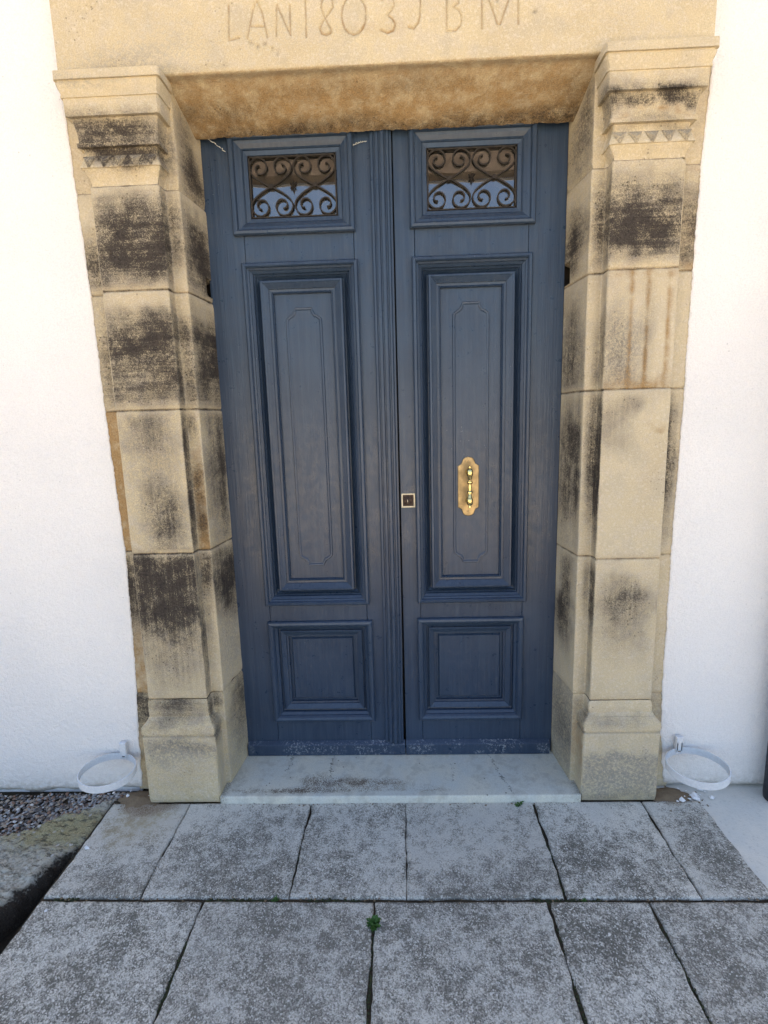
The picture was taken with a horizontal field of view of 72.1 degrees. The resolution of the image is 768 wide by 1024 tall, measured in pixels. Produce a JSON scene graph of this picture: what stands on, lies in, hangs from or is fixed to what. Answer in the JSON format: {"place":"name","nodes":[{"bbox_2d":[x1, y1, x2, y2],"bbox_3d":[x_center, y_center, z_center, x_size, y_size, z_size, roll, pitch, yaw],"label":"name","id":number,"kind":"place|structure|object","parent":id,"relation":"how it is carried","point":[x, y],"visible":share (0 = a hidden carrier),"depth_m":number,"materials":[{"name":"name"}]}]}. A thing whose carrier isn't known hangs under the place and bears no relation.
{"place":"outdoors","nodes":[
{"label":"outdoors","id":0,"kind":"place"},
{"bbox_2d":[0,916,27,953],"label":"soil","id":1,"kind":"structure","parent":0,"point":[5,941],"depth_m":1.64,"materials":[{"name":"black soil"}]},
{"bbox_2d":[0,799,114,940],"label":"mossy rock","id":2,"kind":"object","parent":1,"relation":"on","point":[33,862],"visible":0.83,"depth_m":1.83,"materials":[{"name":"grey stone"}]},
{"bbox_2d":[0,799,767,1023],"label":"terrace","id":3,"kind":"structure","parent":1,"relation":"on","point":[482,953],"depth_m":1.56,"materials":[{"name":"stone"}]},
{"bbox_2d":[118,790,159,807],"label":"dirt","id":4,"kind":"structure","parent":3,"relation":"on","point":[137,799],"depth_m":2.09,"materials":[{"name":"brown soil"}]},
{"bbox_2d":[366,914,380,931],"bbox_3d":[-0.029,1.208,1.547,0.047,0.024,0.046,-6,11,-23],"label":"weed","id":5,"kind":"object","parent":3,"relation":"on","point":[374,922],"visible":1,"depth_m":1.55,"materials":[{"name":"green plant"}]},
{"bbox_2d":[49,824,711,1023],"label":"moss","id":6,"kind":"object","parent":3,"relation":"on","point":[370,968],"visible":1,"depth_m":1.59,"materials":[{"name":"plant"}]},
{"bbox_2d":[220,748,580,805],"bbox_3d":[0.061,1.092,2.183,1.389,0.051,0.305,-1,10,2],"label":"doorstep","id":7,"kind":"object","parent":3,"relation":"on","point":[435,778],"visible":0.87,"depth_m":2.12,"materials":[{"name":"stone"}]},
{"bbox_2d":[50,786,758,903],"bbox_3d":[0.083,1.152,1.873,2.264,0.012,0.534,-1,10,2],"label":"grit","id":8,"kind":"object","parent":3,"relation":"on","point":[379,897],"visible":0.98,"depth_m":1.66,"materials":[{"name":"grey gravel"}]},
{"bbox_2d":[514,801,523,806],"bbox_3d":[0.518,1.107,2.019,0.056,0.013,0.045,-6,11,-22],"label":"weed","id":9,"kind":"object","parent":3,"relation":"on","point":[517,805],"visible":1,"depth_m":2.00,"materials":[{"name":"green plant"}]},
{"bbox_2d":[0,789,148,835],"bbox_3d":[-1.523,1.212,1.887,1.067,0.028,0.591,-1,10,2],"label":"gravel","id":10,"kind":"structure","parent":0,"point":[77,808],"depth_m":2.09,"materials":[{"name":"grey gravel"}]},
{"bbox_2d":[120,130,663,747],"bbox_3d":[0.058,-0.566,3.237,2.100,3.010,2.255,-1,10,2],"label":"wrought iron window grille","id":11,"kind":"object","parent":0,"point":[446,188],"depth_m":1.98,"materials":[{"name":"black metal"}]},
{"bbox_2d":[656,784,767,898],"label":"concrete pad","id":12,"kind":"object","parent":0,"point":[738,813],"visible":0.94,"depth_m":1.92,"materials":[{"name":"grey concrete"}]},
{"bbox_2d":[112,787,714,801],"bbox_3d":[0.082,1.113,2.071,2.363,0.026,0.088,-1,10,2],"label":"broken plaster","id":13,"kind":"object","parent":12,"relation":"on","point":[694,795],"visible":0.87,"depth_m":2.01,"materials":[{"name":"white paint"}]},
{"bbox_2d":[654,787,689,801],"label":"dirt","id":14,"kind":"structure","parent":12,"relation":"on","point":[669,794],"depth_m":2.03,"materials":[{"name":"soil"}]},
{"label":"ground","id":15,"kind":"structure","parent":0,"visible":0},
{"bbox_2d":[0,0,767,791],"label":"house wall","id":16,"kind":"structure","parent":15,"relation":"on","point":[68,698],"depth_m":1.90,"materials":[{"name":"white paint"}]},
{"bbox_2d":[77,741,136,793],"bbox_3d":[-1.054,0.971,2.008,0.200,0.081,0.202,-1,10,2],"label":"pot ring","id":17,"kind":"object","parent":16,"relation":"attached to","point":[123,753],"visible":1,"depth_m":2.02,"materials":[{"name":"white metal"}]},
{"bbox_2d":[52,65,247,801],"bbox_3d":[-0.771,-0.120,1.915,0.454,2.538,0.275,-7,11,-26],"label":"stone pilaster","id":18,"kind":"object","parent":16,"relation":"attached to","point":[145,238],"visible":0.99,"depth_m":1.87,"materials":[{"name":"stone"}]},
{"bbox_2d":[49,0,716,139],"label":"stone lintel","id":19,"kind":"structure","parent":18,"relation":"on","point":[239,68],"depth_m":1.63,"materials":[{"name":"stone"}]},
{"bbox_2d":[200,129,404,755],"bbox_3d":[-0.288,-0.175,2.106,0.694,2.488,0.083,-1,10,2],"label":"door leaf","id":20,"kind":"object","parent":19,"relation":"attached to","point":[303,304],"visible":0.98,"depth_m":2.08,"materials":[{"name":"blue paint"}]},
{"bbox_2d":[226,132,355,236],"bbox_3d":[-0.332,-1.190,1.930,0.448,0.337,0.079,-1,10,2],"label":"window frame","id":21,"kind":"structure","parent":20,"relation":"in","point":[238,148],"depth_m":1.91,"materials":[{"name":"blue paint"}]},
{"bbox_2d":[392,122,568,754],"bbox_3d":[0.373,-0.189,2.079,0.623,2.488,0.093,-1,10,2],"label":"door leaf","id":22,"kind":"object","parent":19,"relation":"attached to","point":[479,303],"visible":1,"depth_m":2.06,"materials":[{"name":"blue paint"}]},
{"bbox_2d":[408,123,537,228],"bbox_3d":[0.317,-1.206,1.908,0.451,0.335,0.079,-1,10,2],"label":"window frame","id":23,"kind":"structure","parent":22,"relation":"in","point":[525,136],"depth_m":1.89,"materials":[{"name":"blue paint"}]},
{"bbox_2d":[551,36,719,799],"bbox_3d":[0.881,-0.169,1.921,0.404,2.538,0.310,-1,10,2],"label":"stone pilaster","id":24,"kind":"object","parent":16,"relation":"attached to","point":[632,206],"visible":0.99,"depth_m":1.82,"materials":[{"name":"stone"}]},
{"bbox_2d":[665,735,730,789],"bbox_3d":[1.148,0.915,1.931,0.208,0.079,0.210,-1,10,2],"label":"pot ring","id":25,"kind":"object","parent":16,"relation":"attached to","point":[679,748],"visible":1,"depth_m":1.94,"materials":[{"name":"white metal"}]},
{"bbox_2d":[763,745,767,800],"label":"downpipe","id":26,"kind":"object","parent":16,"relation":"attached to","point":[765,789],"visible":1,"depth_m":1.99,"materials":[{"name":"grey metal"}]}
]}

